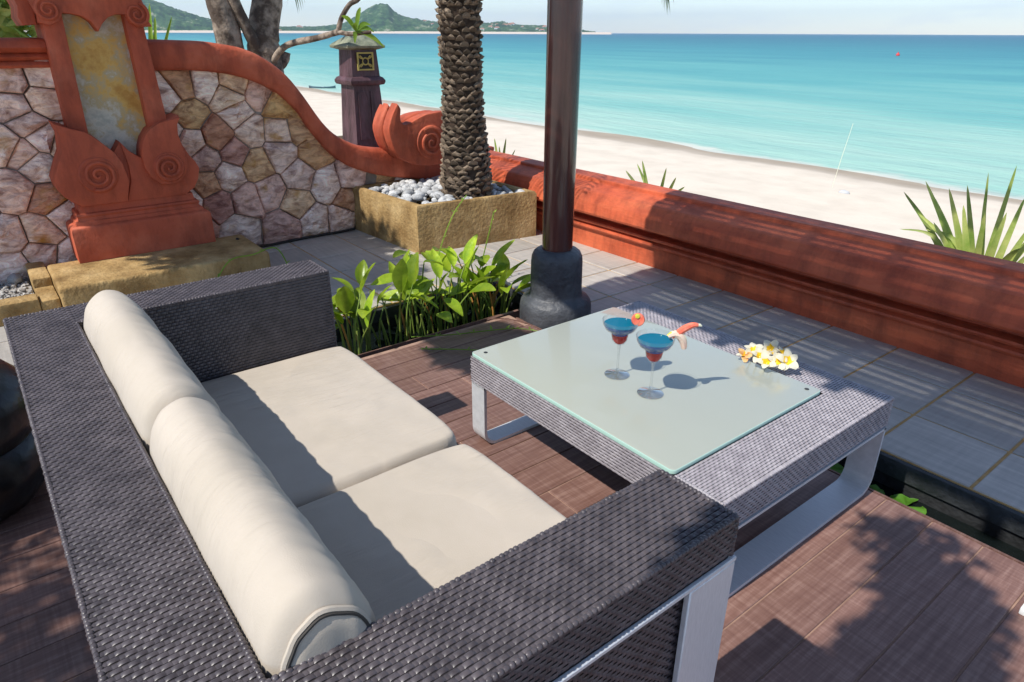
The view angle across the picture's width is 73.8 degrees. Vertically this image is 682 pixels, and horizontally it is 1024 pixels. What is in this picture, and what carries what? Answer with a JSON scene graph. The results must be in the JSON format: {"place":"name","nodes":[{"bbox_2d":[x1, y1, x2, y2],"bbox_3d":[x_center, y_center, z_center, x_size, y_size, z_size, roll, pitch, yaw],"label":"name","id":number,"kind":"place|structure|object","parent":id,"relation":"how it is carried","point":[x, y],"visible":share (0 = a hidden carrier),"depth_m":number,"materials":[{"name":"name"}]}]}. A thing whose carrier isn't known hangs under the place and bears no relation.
{"place":"outdoors","nodes":[
{"label":"outdoors","id":0,"kind":"place"},
{"bbox_2d":[29,0,594,31],"bbox_3d":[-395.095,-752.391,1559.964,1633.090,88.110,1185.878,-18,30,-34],"label":"hills","id":1,"kind":"structure","parent":0,"point":[382,17],"depth_m":1355.15,"materials":[{"name":"green plant"}]},
{"bbox_2d":[26,30,611,33],"bbox_3d":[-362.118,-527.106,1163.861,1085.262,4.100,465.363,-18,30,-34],"label":"beach","id":2,"kind":"structure","parent":0,"point":[389,32],"depth_m":1295.89,"materials":[{"name":"beige sand"}]},
{"bbox_2d":[0,309,1023,681],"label":"deck","id":3,"kind":"structure","parent":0,"point":[870,585],"depth_m":1.81,"materials":[{"name":"brown wood"}]},
{"bbox_2d":[0,359,44,521],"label":"glazed jar","id":4,"kind":"object","parent":3,"relation":"on","point":[22,479],"visible":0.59,"depth_m":1.96,"materials":[{"name":"black ceramic"}]},
{"bbox_2d":[2,259,739,681],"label":"wicker sofa","id":5,"kind":"object","parent":3,"relation":"on","point":[630,583],"visible":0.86,"depth_m":1.00,"materials":[{"name":"black wicker"}]},
{"bbox_2d":[201,346,456,507],"bbox_3d":[-0.609,0.255,1.813,0.705,0.124,0.719,-18,30,-34],"label":"seat cushion","id":6,"kind":"object","parent":5,"relation":"on","point":[313,426],"visible":0.48,"depth_m":1.77,"materials":[{"name":"beige fabric"}]},
{"bbox_2d":[84,290,220,458],"bbox_3d":[-0.800,0.118,1.593,0.247,0.344,0.737,-18,30,-34],"label":"back cushion","id":7,"kind":"object","parent":6,"relation":"on","point":[150,374],"visible":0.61,"depth_m":1.41,"materials":[{"name":"beige fabric"}]},
{"bbox_2d":[297,444,565,620],"bbox_3d":[-0.201,0.475,1.333,0.700,0.122,0.621,-18,30,-34],"label":"seat cushion","id":8,"kind":"object","parent":5,"relation":"on","point":[394,539],"visible":0.38,"depth_m":1.41,"materials":[{"name":"beige fabric"}]},
{"bbox_2d":[150,397,375,678],"bbox_3d":[-0.388,0.337,1.113,0.246,0.343,0.651,-18,30,-34],"label":"back cushion","id":9,"kind":"object","parent":8,"relation":"on","point":[291,593],"visible":0.71,"depth_m":0.91,"materials":[{"name":"beige fabric"}]},
{"bbox_2d":[421,346,475,350],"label":"creeping vine","id":10,"kind":"object","parent":3,"relation":"on","point":[427,348],"visible":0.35,"depth_m":3.12,"materials":[{"name":"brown plant"}]},
{"bbox_2d":[411,325,535,336],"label":"creeping vine","id":11,"kind":"object","parent":3,"relation":"on","point":[507,327],"visible":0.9,"depth_m":3.29,"materials":[{"name":"green plant"}]},
{"bbox_2d":[470,300,893,596],"bbox_3d":[0.502,0.256,2.246,0.840,0.347,1.031,-18,30,-34],"label":"coffee table","id":12,"kind":"object","parent":3,"relation":"on","point":[720,421],"visible":0.9,"depth_m":2.02,"materials":[{"name":"black wicker"}]},
{"bbox_2d":[602,317,638,378],"bbox_3d":[0.332,0.020,2.116,0.113,0.188,0.113,-18,30,-34],"label":"cocktail glass","id":13,"kind":"object","parent":12,"relation":"on","point":[620,329],"visible":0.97,"depth_m":2.08,"materials":[{"name":"red"}]},
{"bbox_2d":[631,313,644,325],"bbox_3d":[0.384,-0.065,2.076,0.041,0.041,0.018,3,13,6],"label":"fruit slice","id":14,"kind":"object","parent":13,"relation":"attached to","point":[638,319],"visible":1,"depth_m":2.07,"materials":[{"name":"food"}]},
{"bbox_2d":[636,333,673,398],"bbox_3d":[0.414,0.071,2.005,0.113,0.188,0.113,5,25,11],"label":"cocktail glass","id":15,"kind":"object","parent":12,"relation":"on","point":[654,345],"visible":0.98,"depth_m":1.97,"materials":[{"name":"red"}]},
{"bbox_2d":[667,322,701,349],"bbox_3d":[0.495,-0.015,1.966,0.098,0.085,0.025,0,24,0],"label":"fruit wedge","id":16,"kind":"object","parent":15,"relation":"on","point":[679,334],"visible":1,"depth_m":1.95,"materials":[{"name":"beige"}]},
{"bbox_2d":[736,348,751,361],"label":"frangipani flower","id":17,"kind":"object","parent":12,"relation":"on","point":[743,355],"visible":0.99,"depth_m":2.24,"materials":[{"name":"orange plant"}]},
{"bbox_2d":[744,342,762,356],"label":"frangipani flower","id":18,"kind":"object","parent":12,"relation":"on","point":[752,346],"visible":0.75,"depth_m":2.26,"materials":[{"name":"beige plant"}]},
{"bbox_2d":[751,346,769,362],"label":"frangipani flower","id":19,"kind":"object","parent":12,"relation":"on","point":[758,351],"visible":0.69,"depth_m":2.21,"materials":[{"name":"beige plant"}]},
{"bbox_2d":[756,352,775,367],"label":"frangipani flower","id":20,"kind":"object","parent":12,"relation":"on","point":[764,361],"visible":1,"depth_m":2.18,"materials":[{"name":"beige plant"}]},
{"bbox_2d":[762,340,778,355],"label":"frangipani flower","id":21,"kind":"object","parent":12,"relation":"on","point":[771,346],"visible":0.79,"depth_m":2.25,"materials":[{"name":"beige plant"}]},
{"bbox_2d":[767,352,787,369],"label":"frangipani flower","id":22,"kind":"object","parent":12,"relation":"on","point":[778,364],"visible":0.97,"depth_m":2.17,"materials":[{"name":"beige plant"}]},
{"bbox_2d":[776,348,798,369],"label":"frangipani flower","id":23,"kind":"object","parent":12,"relation":"on","point":[792,363],"visible":0.98,"depth_m":2.16,"materials":[{"name":"beige plant"}]},
{"bbox_2d":[0,229,1023,513],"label":"terrace","id":24,"kind":"structure","parent":0,"point":[956,425],"depth_m":3.13,"materials":[{"name":"tile"}]},
{"bbox_2d":[0,278,33,298],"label":"gravel","id":25,"kind":"structure","parent":24,"relation":"on","point":[8,290],"depth_m":3.70,"materials":[{"name":"white gravel"}]},
{"bbox_2d":[6,273,23,283],"bbox_3d":[-2.755,-0.347,3.780,0.076,0.061,0.084,-6,25,-14],"label":"pebble","id":26,"kind":"object","parent":25,"relation":"on","point":[13,278],"visible":1,"depth_m":3.76,"materials":[{"name":"grey stone"}]},
{"bbox_2d":[0,261,61,326],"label":"planter edging","id":27,"kind":"object","parent":24,"relation":"on","point":[44,296],"visible":0.78,"depth_m":3.47,"materials":[{"name":"stone"}]},
{"bbox_2d":[47,234,270,306],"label":"concrete plinth","id":28,"kind":"structure","parent":24,"relation":"on","point":[75,282],"depth_m":3.77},
{"bbox_2d":[7,0,215,263],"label":"decorative pillar","id":29,"kind":"structure","parent":28,"relation":"on","point":[124,172],"depth_m":3.76,"materials":[{"name":"ceramic"}]},
{"bbox_2d":[218,246,290,276],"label":"creeping vine","id":30,"kind":"object","parent":24,"relation":"on","point":[251,255],"visible":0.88,"depth_m":3.89,"materials":[{"name":"green plant"}]},
{"bbox_2d":[236,227,354,247],"bbox_3d":[-1.487,-0.742,4.654,0.159,0.159,0.953,17,29,33],"label":"cable","id":31,"kind":"object","parent":24,"relation":"on","point":[306,237],"visible":0.79,"depth_m":4.78,"materials":[{"name":"black rubber"}]},
{"bbox_2d":[352,178,536,253],"bbox_3d":[-0.493,-0.928,4.913,0.950,0.343,0.945,-18,30,-34],"label":"palm planter","id":32,"kind":"object","parent":24,"relation":"on","point":[419,227],"visible":0.72,"depth_m":4.63,"materials":[{"name":"stone"}]},
{"bbox_2d":[368,175,524,203],"bbox_3d":[-0.488,-1.077,4.849,0.870,0.125,0.884,-18,30,-34],"label":"pebble bed","id":33,"kind":"object","parent":32,"relation":"on","point":[411,190],"visible":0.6,"depth_m":4.74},
{"bbox_2d":[288,0,673,199],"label":"palm tree","id":34,"kind":"object","parent":32,"relation":"in","point":[465,149],"visible":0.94,"depth_m":4.42,"materials":[{"name":"brown plant"}]},
{"bbox_2d":[520,0,590,328],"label":"pavilion","id":35,"kind":"structure","parent":24,"relation":"on","point":[554,294],"depth_m":3.20,"materials":[{"name":"brown wood"}]},
{"bbox_2d":[336,292,1023,550],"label":"pond basin","id":36,"kind":"object","parent":24,"relation":"in","point":[980,524],"visible":0.04,"depth_m":2.30,"materials":[{"name":"black stone"}]},
{"bbox_2d":[334,281,1023,537],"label":"pond kerb","id":37,"kind":"structure","parent":36,"relation":"on","point":[989,510],"depth_m":2.26,"materials":[{"name":"stone"}]},
{"bbox_2d":[489,146,1023,387],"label":"sea wall","id":38,"kind":"structure","parent":24,"relation":"on","point":[959,308],"depth_m":3.38,"materials":[{"name":"concrete"}]},
{"bbox_2d":[30,33,1023,199],"bbox_3d":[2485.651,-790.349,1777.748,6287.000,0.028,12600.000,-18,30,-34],"label":"sea","id":39,"kind":"structure","parent":0,"point":[942,111],"depth_m":34.13,"materials":[{"name":"liquid"}]},
{"bbox_2d":[309,85,335,87],"bbox_3d":[-9.696,-12.981,34.867,1.350,0.161,0.297,-1,24,-3],"label":"boat","id":40,"kind":"object","parent":39,"relation":"on","point":[322,87],"visible":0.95,"depth_m":34.80,"materials":[{"name":"white"}]},
{"bbox_2d":[154,0,1023,34],"label":"sky","id":41,"kind":"structure","parent":0,"point":[894,17],"materials":[{"name":"white"}]},
{"bbox_2d":[296,86,1023,263],"bbox_3d":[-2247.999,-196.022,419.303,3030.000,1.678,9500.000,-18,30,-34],"label":"sand beach","id":42,"kind":"structure","parent":0,"point":[879,204],"depth_m":12.91,"materials":[{"name":"beige sand"}]},
{"bbox_2d":[0,0,36,37],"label":"broadleaf tree","id":43,"kind":"object","parent":42,"relation":"on","point":[9,28],"visible":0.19,"depth_m":4.12,"materials":[{"name":"green plant"}]},
{"bbox_2d":[148,4,171,39],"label":"strap leaf plant","id":44,"kind":"object","parent":42,"relation":"on","point":[152,34],"visible":0.13,"depth_m":4.52,"materials":[{"name":"green plant"}]},
{"bbox_2d":[0,37,442,284],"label":"garden wall","id":45,"kind":"structure","parent":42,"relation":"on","point":[273,156],"depth_m":4.29,"materials":[{"name":"stone"}]},
{"bbox_2d":[205,0,383,72],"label":"frangipani tree","id":46,"kind":"object","parent":42,"relation":"on","point":[259,27],"visible":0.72,"depth_m":5.75,"materials":[{"name":"grey plant"}]},
{"bbox_2d":[329,35,385,147],"bbox_3d":[-1.279,-1.363,6.094,0.336,2.512,0.336,-18,30,-34],"label":"garden lantern","id":47,"kind":"object","parent":42,"relation":"on","point":[360,79],"visible":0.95,"depth_m":5.65,"materials":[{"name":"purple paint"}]},
{"bbox_2d":[356,52,373,70],"bbox_3d":[-1.197,-2.283,5.569,0.146,0.138,0.016,-18,30,-34],"label":"window","id":48,"kind":"structure","parent":47,"relation":"in","point":[365,60],"depth_m":5.57,"materials":[{"name":"yellow"}]},
{"bbox_2d":[839,190,849,193],"bbox_3d":[5.786,-2.591,11.891,0.138,0.091,0.218,-18,30,-34],"label":"beach stone","id":49,"kind":"object","parent":42,"relation":"on","point":[844,192],"visible":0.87,"depth_m":11.84,"materials":[{"name":"white stone"}]},
{"bbox_2d":[337,301,1023,561],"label":"pond water","id":50,"kind":"structure","parent":0,"point":[983,537],"depth_m":2.37,"materials":[{"name":"black liquid"}]},
{"bbox_2d":[334,262,375,354],"bbox_3d":[-0.738,-0.093,3.174,0.248,0.530,0.397,6,25,13],"label":"water plant","id":51,"kind":"object","parent":50,"relation":"on","point":[344,298],"visible":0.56,"depth_m":3.14,"materials":[{"name":"green plant"}]},
{"bbox_2d":[332,260,401,352],"bbox_3d":[-0.746,-0.092,3.260,0.347,0.457,0.485,9,26,18],"label":"water plant","id":52,"kind":"object","parent":50,"relation":"on","point":[361,269],"visible":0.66,"depth_m":3.32,"materials":[{"name":"green plant"}]},
{"bbox_2d":[369,249,438,346],"bbox_3d":[-0.605,-0.227,3.449,0.465,0.549,0.305,16,29,31],"label":"water plant","id":53,"kind":"object","parent":50,"relation":"on","point":[403,271],"visible":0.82,"depth_m":3.39,"materials":[{"name":"green plant"}]},
{"bbox_2d":[371,250,448,339],"bbox_3d":[-0.504,-0.224,3.550,0.340,0.461,0.319,6,25,12],"label":"water plant","id":54,"kind":"object","parent":50,"relation":"on","point":[384,278],"visible":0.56,"depth_m":3.54,"materials":[{"name":"green plant"}]},
{"bbox_2d":[380,234,495,332],"bbox_3d":[-0.361,-0.254,3.541,0.486,0.526,0.543,-18,30,-34],"label":"water plant","id":55,"kind":"object","parent":50,"relation":"in","point":[453,303],"visible":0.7,"depth_m":3.58,"materials":[{"name":"green plant"}]},
{"bbox_2d":[436,195,466,304],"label":"creeping vine","id":56,"kind":"object","parent":50,"relation":"on","point":[446,235],"visible":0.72,"depth_m":3.68,"materials":[{"name":"green plant"}]},
{"bbox_2d":[421,246,511,323],"bbox_3d":[-0.272,-0.312,3.751,0.415,0.458,0.552,-18,30,-34],"label":"water plant","id":57,"kind":"object","parent":50,"relation":"in","point":[485,270],"visible":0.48,"depth_m":3.70,"materials":[{"name":"green plant"}]},
{"bbox_2d":[468,209,496,310],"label":"creeping vine","id":58,"kind":"object","parent":50,"relation":"on","point":[487,237],"visible":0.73,"depth_m":3.80,"materials":[{"name":"green plant"}]},
{"bbox_2d":[442,239,527,319],"bbox_3d":[-0.132,-0.306,3.718,0.497,0.477,0.402,-18,30,-34],"label":"water plant","id":59,"kind":"object","parent":50,"relation":"in","point":[503,277],"visible":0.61,"depth_m":3.71,"materials":[{"name":"green plant"}]},
{"bbox_2d":[447,254,530,316],"bbox_3d":[-0.098,-0.234,3.657,0.497,0.395,0.396,-2,24,-4],"label":"water plant","id":60,"kind":"object","parent":50,"relation":"on","point":[524,283],"visible":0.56,"depth_m":3.66,"materials":[{"name":"green plant"}]},
{"bbox_2d":[830,463,843,473],"bbox_3d":[1.157,0.466,2.484,0.117,0.012,0.106,-1,21,4],"label":"lily pad","id":61,"kind":"object","parent":50,"relation":"on","point":[838,467],"visible":0.17,"depth_m":2.49,"materials":[{"name":"green plant"}]},
{"bbox_2d":[870,484,884,494],"bbox_3d":[1.248,0.520,2.366,0.076,0.012,0.085,2,22,4],"label":"lily pad","id":62,"kind":"object","parent":50,"relation":"on","point":[875,487],"visible":0.27,"depth_m":2.38,"materials":[{"name":"green plant"}]},
{"bbox_2d":[890,494,926,514],"bbox_3d":[1.326,0.553,2.294,0.126,0.012,0.113,-4,28,-17],"label":"lily pad","id":63,"kind":"object","parent":50,"relation":"on","point":[903,499],"visible":0.47,"depth_m":2.32,"materials":[{"name":"green plant"}]},
{"bbox_2d":[1019,604,1023,615],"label":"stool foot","id":64,"kind":"object","parent":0,"point":[1021,611],"visible":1,"depth_m":1.71},
{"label":"planting bank","id":65,"kind":"structure","parent":0,"visible":0},
{"bbox_2d":[494,138,514,154],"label":"strap leaf plant","id":66,"kind":"object","parent":65,"relation":"on","point":[504,148],"visible":0.29,"depth_m":5.97,"materials":[{"name":"green plant"}]},
{"bbox_2d":[626,161,683,190],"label":"strap leaf plant","id":67,"kind":"object","parent":65,"relation":"on","point":[644,177],"visible":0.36,"depth_m":4.78,"materials":[{"name":"green plant"}]},
{"bbox_2d":[902,166,1023,262],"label":"strap leaf plant","id":68,"kind":"object","parent":65,"relation":"on","point":[964,240],"visible":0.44,"depth_m":3.25,"materials":[{"name":"green plant"}]},
{"label":"frangipani flower","id":69,"kind":"object","parent":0,"visible":0},
{"bbox_2d":[776,347,790,354],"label":"frangipani flower","id":70,"kind":"object","parent":69,"relation":"on","point":[781,350],"visible":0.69,"depth_m":2.21,"materials":[{"name":"beige plant"}]}
]}

